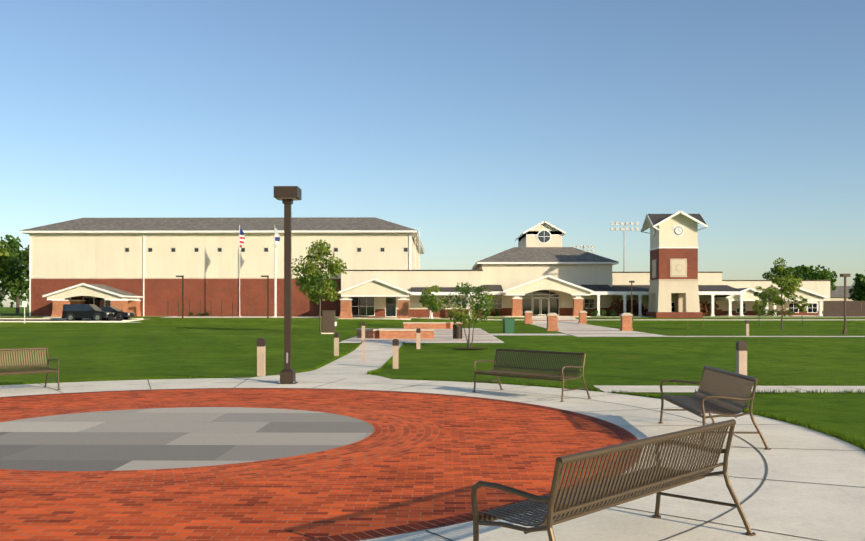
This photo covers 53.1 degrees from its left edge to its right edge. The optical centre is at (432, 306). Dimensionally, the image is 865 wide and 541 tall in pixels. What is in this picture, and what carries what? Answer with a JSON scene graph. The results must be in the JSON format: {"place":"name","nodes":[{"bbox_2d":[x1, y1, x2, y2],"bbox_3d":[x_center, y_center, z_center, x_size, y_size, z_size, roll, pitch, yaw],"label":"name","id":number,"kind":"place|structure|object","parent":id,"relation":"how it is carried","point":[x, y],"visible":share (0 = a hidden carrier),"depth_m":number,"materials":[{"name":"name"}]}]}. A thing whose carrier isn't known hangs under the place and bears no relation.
{"place":"outdoors","nodes":[
{"label":"outdoors","id":0,"kind":"place"},
{"bbox_2d":[0,307,864,450],"bbox_3d":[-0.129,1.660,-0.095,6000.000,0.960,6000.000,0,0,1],"label":"ground","id":1,"kind":"structure","parent":0,"point":[154,346],"depth_m":40.48,"materials":[{"name":"green plant"}]},
{"bbox_2d":[0,234,22,301],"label":"tree","id":2,"kind":"object","parent":1,"relation":"on","point":[8,259],"visible":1,"depth_m":119.70,"materials":[{"name":"green plant"}]},
{"bbox_2d":[0,242,28,312],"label":"tree","id":3,"kind":"object","parent":1,"relation":"on","point":[18,287],"visible":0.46,"depth_m":149.37,"materials":[{"name":"green plant"}]},
{"bbox_2d":[0,296,28,307],"bbox_3d":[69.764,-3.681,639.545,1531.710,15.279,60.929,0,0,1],"label":"tree line","id":4,"kind":"object","parent":1,"relation":"on","point":[11,303],"depth_m":655.09,"materials":[{"name":"green plant"}]},
{"bbox_2d":[22,301,26,323],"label":"sign post","id":5,"kind":"object","parent":1,"relation":"on","point":[24,304],"visible":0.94,"depth_m":88.36,"materials":[{"name":"white metal"}]},
{"bbox_2d":[0,313,137,320],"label":"asphalt drive","id":6,"kind":"object","parent":1,"relation":"on","point":[53,319],"depth_m":96.38,"materials":[{"name":"grey asphalt"}]},
{"bbox_2d":[62,304,113,320],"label":"suv","id":7,"kind":"object","parent":6,"relation":"on","point":[76,312],"visible":0.98,"depth_m":92.14,"materials":[{"name":"black metal"}]},
{"bbox_2d":[91,307,134,319],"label":"sedan car","id":8,"kind":"object","parent":6,"relation":"on","point":[119,314],"visible":0.56,"depth_m":94.80,"materials":[{"name":"black metal"}]},
{"bbox_2d":[0,318,144,321],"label":"drive kerb","id":9,"kind":"structure","parent":1,"relation":"on","point":[69,321],"depth_m":90.94,"materials":[{"name":"concrete"}]},
{"bbox_2d":[42,283,142,317],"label":"entrance portico","id":10,"kind":"structure","parent":1,"relation":"on","point":[123,301],"depth_m":102.43,"materials":[{"name":"grey paint"}]},
{"bbox_2d":[176,276,183,317],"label":"lamp post","id":11,"kind":"object","parent":1,"relation":"on","point":[182,295],"visible":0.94,"depth_m":99.18,"materials":[{"name":"brown metal"}]},
{"bbox_2d":[188,312,208,315],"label":"shrubs","id":12,"kind":"object","parent":1,"relation":"on","point":[199,314],"visible":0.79,"depth_m":106.98,"materials":[{"name":"green plant"}]},
{"bbox_2d":[20,217,423,315],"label":"gym building","id":13,"kind":"structure","parent":1,"relation":"on","point":[149,260],"depth_m":108.28,"materials":[{"name":"paint"}]},
{"bbox_2d":[257,338,265,375],"bbox_3d":[-4.622,1.399,23.360,0.210,1.130,0.210,0,0,1],"label":"bollard light","id":14,"kind":"object","parent":1,"relation":"on","point":[261,356],"visible":0.88,"depth_m":23.27,"materials":[{"name":"beige concrete"}]},
{"bbox_2d":[261,275,268,317],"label":"lamp post","id":15,"kind":"object","parent":1,"relation":"on","point":[267,276],"visible":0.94,"depth_m":99.06,"materials":[{"name":"brown metal"}]},
{"bbox_2d":[291,239,346,331],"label":"lawn tree","id":16,"kind":"object","parent":1,"relation":"on","point":[313,278],"visible":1,"depth_m":65.84,"materials":[{"name":"green plant"}]},
{"bbox_2d":[321,310,336,333],"bbox_3d":[-7.283,1.100,60.994,1.050,1.700,0.700,0,0,1],"label":"utility cabinet","id":17,"kind":"object","parent":1,"relation":"on","point":[329,323],"visible":0.9,"depth_m":60.70,"materials":[{"name":"metal"}]},
{"bbox_2d":[334,332,338,355],"bbox_3d":[-4.183,1.675,37.656,0.210,1.130,0.210,0,0,1],"label":"bollard light","id":18,"kind":"object","parent":1,"relation":"on","point":[336,343],"visible":0.85,"depth_m":37.56,"materials":[{"name":"beige concrete"}]},
{"bbox_2d":[361,322,364,338],"bbox_3d":[-4.032,1.435,50.455,0.210,1.130,0.210,0,0,1],"label":"bollard light","id":19,"kind":"object","parent":1,"relation":"on","point":[363,329],"visible":0.92,"depth_m":50.36,"materials":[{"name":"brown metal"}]},
{"bbox_2d":[338,278,411,319],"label":"entrance portico","id":20,"kind":"structure","parent":1,"relation":"on","point":[374,287],"depth_m":97.98,"materials":[{"name":"grey paint"}]},
{"bbox_2d":[392,339,398,368],"bbox_3d":[-1.274,1.675,29.921,0.210,1.130,0.210,0,0,1],"label":"bollard light","id":21,"kind":"object","parent":1,"relation":"on","point":[395,343],"visible":0.9,"depth_m":29.83,"materials":[{"name":"beige concrete"}]},
{"bbox_2d":[341,270,482,317],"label":"connector building","id":22,"kind":"structure","parent":1,"relation":"on","point":[407,280],"depth_m":103.94,"materials":[{"name":"paint"}]},
{"bbox_2d":[416,328,420,348],"bbox_3d":[-0.694,1.611,42.615,0.210,1.130,0.210,0,0,1],"label":"bollard light","id":23,"kind":"object","parent":1,"relation":"on","point":[418,331],"visible":0.9,"depth_m":42.52,"materials":[{"name":"beige concrete"}]},
{"bbox_2d":[419,294,431,310],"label":"lawn tree","id":24,"kind":"object","parent":1,"relation":"on","point":[425,304],"visible":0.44,"depth_m":95.75,"materials":[{"name":"green plant"}]},
{"bbox_2d":[0,378,864,540],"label":"plaza paving","id":25,"kind":"structure","parent":1,"relation":"on","point":[203,459],"depth_m":10.03,"materials":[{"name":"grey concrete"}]},
{"bbox_2d":[0,347,60,389],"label":"bench","id":26,"kind":"object","parent":25,"relation":"on","point":[31,371],"visible":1,"depth_m":19.00,"materials":[{"name":"brown metal"}]},
{"bbox_2d":[274,186,301,383],"bbox_3d":[-3.454,-0.508,20.646,0.560,4.664,0.600,0,0,1],"label":"lamp post","id":27,"kind":"object","parent":25,"relation":"on","point":[287,196],"visible":0.96,"depth_m":20.57,"materials":[{"name":"brown metal"}]},
{"bbox_2d":[472,349,590,401],"bbox_3d":[2.009,1.373,17.865,0.911,0.918,2.520,0,0,-41],"label":"bench","id":28,"kind":"object","parent":25,"relation":"on","point":[539,376],"visible":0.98,"depth_m":17.84,"materials":[{"name":"brown metal"}]},
{"bbox_2d":[471,419,755,540],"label":"bench","id":29,"kind":"object","parent":25,"relation":"on","point":[566,504],"visible":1,"depth_m":5.96,"materials":[{"name":"brown metal"}]},
{"bbox_2d":[658,365,770,449],"bbox_3d":[3.936,1.373,12.323,0.911,0.918,2.520,0,0,3],"label":"bench","id":30,"kind":"object","parent":25,"relation":"on","point":[719,391],"visible":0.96,"depth_m":12.00,"materials":[{"name":"brown metal"}]},
{"bbox_2d":[420,285,444,321],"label":"lawn tree","id":31,"kind":"object","parent":1,"relation":"on","point":[431,302],"visible":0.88,"depth_m":79.67,"materials":[{"name":"green plant"}]},
{"bbox_2d":[436,282,496,347],"bbox_3d":[1.969,0.429,42.635,2.527,3.402,3.040,0,0,-41],"label":"lawn tree","id":32,"kind":"object","parent":1,"relation":"on","point":[461,316],"visible":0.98,"depth_m":42.67,"materials":[{"name":"green plant"}]},
{"bbox_2d":[453,348,485,348],"bbox_3d":[1.807,2.042,42.685,1.700,0.001,1.700,0,0,1],"label":"mulch ring","id":33,"kind":"object","parent":1,"relation":"on","point":[469,348],"visible":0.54,"depth_m":42.39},
{"bbox_2d":[86,316,864,392],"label":"walkways","id":34,"kind":"structure","parent":1,"relation":"on","point":[378,352],"depth_m":41.49,"materials":[{"name":"concrete"}]},
{"bbox_2d":[178,301,232,316],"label":"gym fence posts","id":35,"kind":"object","parent":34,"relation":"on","point":[189,308],"visible":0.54,"depth_m":104.20,"materials":[{"name":"brown metal"}]},
{"bbox_2d":[238,225,244,316],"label":"flag pole","id":36,"kind":"object","parent":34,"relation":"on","point":[241,238],"visible":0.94,"depth_m":103.13,"materials":[{"name":"metal"}]},
{"bbox_2d":[273,225,279,316],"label":"flag pole","id":37,"kind":"object","parent":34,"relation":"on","point":[276,238],"visible":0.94,"depth_m":103.08,"materials":[{"name":"metal"}]},
{"bbox_2d":[356,322,461,338],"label":"seat walls","id":38,"kind":"structure","parent":34,"relation":"on","point":[408,331],"depth_m":51.27,"materials":[{"name":"brick"}]},
{"bbox_2d":[453,324,461,338],"bbox_3d":[1.474,1.450,50.890,0.600,0.860,0.600,0,0,1],"label":"trash receptacle","id":39,"kind":"object","parent":34,"relation":"on","point":[457,332],"visible":0.83,"depth_m":50.66,"materials":[{"name":"brown metal"}]},
{"bbox_2d":[462,320,619,334],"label":"brick bands","id":40,"kind":"object","parent":34,"relation":"on","point":[558,330],"visible":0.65,"depth_m":68.26,"materials":[{"name":"red brick"}]},
{"bbox_2d":[484,310,500,315],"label":"shrubs","id":41,"kind":"object","parent":1,"relation":"on","point":[498,312],"visible":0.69,"depth_m":108.29,"materials":[{"name":"green plant"}]},
{"bbox_2d":[502,318,514,332],"bbox_3d":[5.515,1.370,62.843,0.740,1.060,0.840,0,0,-8],"label":"green bin","id":42,"kind":"object","parent":1,"relation":"on","point":[508,325],"visible":1,"depth_m":62.47,"materials":[{"name":"green"}]},
{"bbox_2d":[472,247,618,315],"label":"building","id":43,"kind":"structure","parent":1,"relation":"on","point":[511,268],"depth_m":113.72,"materials":[{"name":"paint"}]},
{"bbox_2d":[515,221,565,246],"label":"cupola","id":44,"kind":"object","parent":43,"relation":"on","point":[544,234],"visible":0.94,"depth_m":118.32,"materials":[{"name":"beige paint"}]},
{"bbox_2d":[501,275,593,316],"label":"portico","id":45,"kind":"structure","parent":1,"relation":"on","point":[548,282],"depth_m":105.75,"materials":[{"name":"beige paint"}]},
{"bbox_2d":[411,285,744,318],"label":"covered walkway","id":46,"kind":"structure","parent":1,"relation":"on","point":[712,291],"depth_m":108.60,"materials":[{"name":"white paint"}]},
{"bbox_2d":[524,311,632,330],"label":"brick pillars","id":47,"kind":"structure","parent":1,"relation":"on","point":[552,321],"depth_m":67.42,"materials":[{"name":"brick"}]},
{"bbox_2d":[573,245,593,251],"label":"stadium lights","id":48,"kind":"object","parent":1,"relation":"on","point":[583,246],"visible":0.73,"depth_m":261.02,"materials":[{"name":"silver metal"}]},
{"bbox_2d":[585,309,615,315],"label":"shrubs","id":49,"kind":"object","parent":1,"relation":"on","point":[601,313],"visible":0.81,"depth_m":107.06,"materials":[{"name":"green plant"}]},
{"bbox_2d":[610,221,638,271],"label":"stadium lights","id":50,"kind":"object","parent":1,"relation":"on","point":[624,223],"visible":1,"depth_m":199.07,"materials":[{"name":"silver metal"}]},
{"bbox_2d":[609,299,643,315],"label":"shrubs","id":51,"kind":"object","parent":1,"relation":"on","point":[618,309],"depth_m":109.65,"materials":[{"name":"plant"}]},
{"bbox_2d":[629,281,634,320],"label":"lamp post","id":52,"kind":"object","parent":1,"relation":"on","point":[631,282],"visible":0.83,"depth_m":99.58,"materials":[{"name":"brown metal"}]},
{"bbox_2d":[641,211,707,317],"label":"clock tower","id":53,"kind":"structure","parent":1,"relation":"on","point":[674,247],"depth_m":103.75,"materials":[{"name":"paint"}]},
{"bbox_2d":[699,301,718,315],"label":"shrub","id":54,"kind":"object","parent":1,"relation":"on","point":[705,307],"depth_m":110.64,"materials":[{"name":"brown plant"}]},
{"bbox_2d":[612,272,830,315],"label":"building","id":55,"kind":"structure","parent":1,"relation":"on","point":[821,287],"depth_m":115.78,"materials":[{"name":"beige paint"}]},
{"bbox_2d":[709,287,769,315],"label":"entrance portico","id":56,"kind":"structure","parent":1,"relation":"on","point":[749,294],"depth_m":108.96,"materials":[{"name":"grey paint"}]},
{"bbox_2d":[736,340,747,375],"bbox_3d":[7.263,1.359,20.319,0.210,1.130,0.210,0,0,1],"label":"bollard light","id":57,"kind":"object","parent":1,"relation":"on","point":[741,355],"visible":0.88,"depth_m":20.22,"materials":[{"name":"beige concrete"}]},
{"bbox_2d":[745,320,748,335],"bbox_3d":[20.541,1.435,56.465,0.210,1.130,0.210,0,0,1],"label":"bollard light","id":58,"kind":"object","parent":1,"relation":"on","point":[746,327],"visible":0.96,"depth_m":56.37,"materials":[{"name":"beige concrete"}]},
{"bbox_2d":[752,286,768,324],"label":"lawn tree","id":59,"kind":"object","parent":1,"relation":"on","point":[758,302],"visible":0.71,"depth_m":89.30,"materials":[{"name":"green plant"}]},
{"bbox_2d":[755,308,794,315],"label":"shrubs","id":60,"kind":"object","parent":1,"relation":"on","point":[769,312],"visible":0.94,"depth_m":107.79,"materials":[{"name":"green plant"}]},
{"bbox_2d":[758,257,802,329],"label":"lawn tree","id":61,"kind":"object","parent":1,"relation":"on","point":[785,285],"visible":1,"depth_m":69.35,"materials":[{"name":"green plant"}]},
{"bbox_2d":[761,288,827,315],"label":"entrance portico","id":62,"kind":"structure","parent":1,"relation":"on","point":[809,295],"depth_m":109.85,"materials":[{"name":"grey paint"}]},
{"bbox_2d":[778,264,815,279],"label":"tree","id":63,"kind":"object","parent":1,"relation":"on","point":[801,273],"visible":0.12,"depth_m":148.47,"materials":[{"name":"green plant"}]},
{"bbox_2d":[795,296,809,325],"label":"lawn tree","id":64,"kind":"object","parent":1,"relation":"on","point":[802,308],"visible":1,"depth_m":87.20,"materials":[{"name":"green plant"}]},
{"bbox_2d":[794,265,837,290],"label":"tree","id":65,"kind":"object","parent":1,"relation":"on","point":[825,274],"visible":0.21,"depth_m":155.32,"materials":[{"name":"green plant"}]},
{"bbox_2d":[823,301,864,316],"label":"screen fence","id":66,"kind":"object","parent":1,"relation":"on","point":[836,308],"visible":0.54,"depth_m":105.32,"materials":[{"name":"brown wood"}]},
{"bbox_2d":[840,274,850,333],"bbox_3d":[28.890,-0.210,60.566,0.520,4.220,0.520,0,0,1],"label":"lamp post","id":67,"kind":"object","parent":1,"relation":"on","point":[844,331],"visible":1,"depth_m":60.51,"materials":[{"name":"brown metal"}]},
{"bbox_2d":[830,286,861,310],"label":"house","id":68,"kind":"structure","parent":1,"relation":"on","point":[837,294],"depth_m":229.65,"materials":[{"name":"beige paint"}]},
{"bbox_2d":[848,273,864,303],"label":"tree","id":69,"kind":"object","parent":1,"relation":"on","point":[857,290],"visible":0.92,"depth_m":149.59,"materials":[{"name":"green plant"}]},
{"bbox_2d":[0,0,864,306],"label":"sky","id":70,"kind":"structure","parent":0,"point":[469,126],"materials":[{"name":"blue"}]}
]}

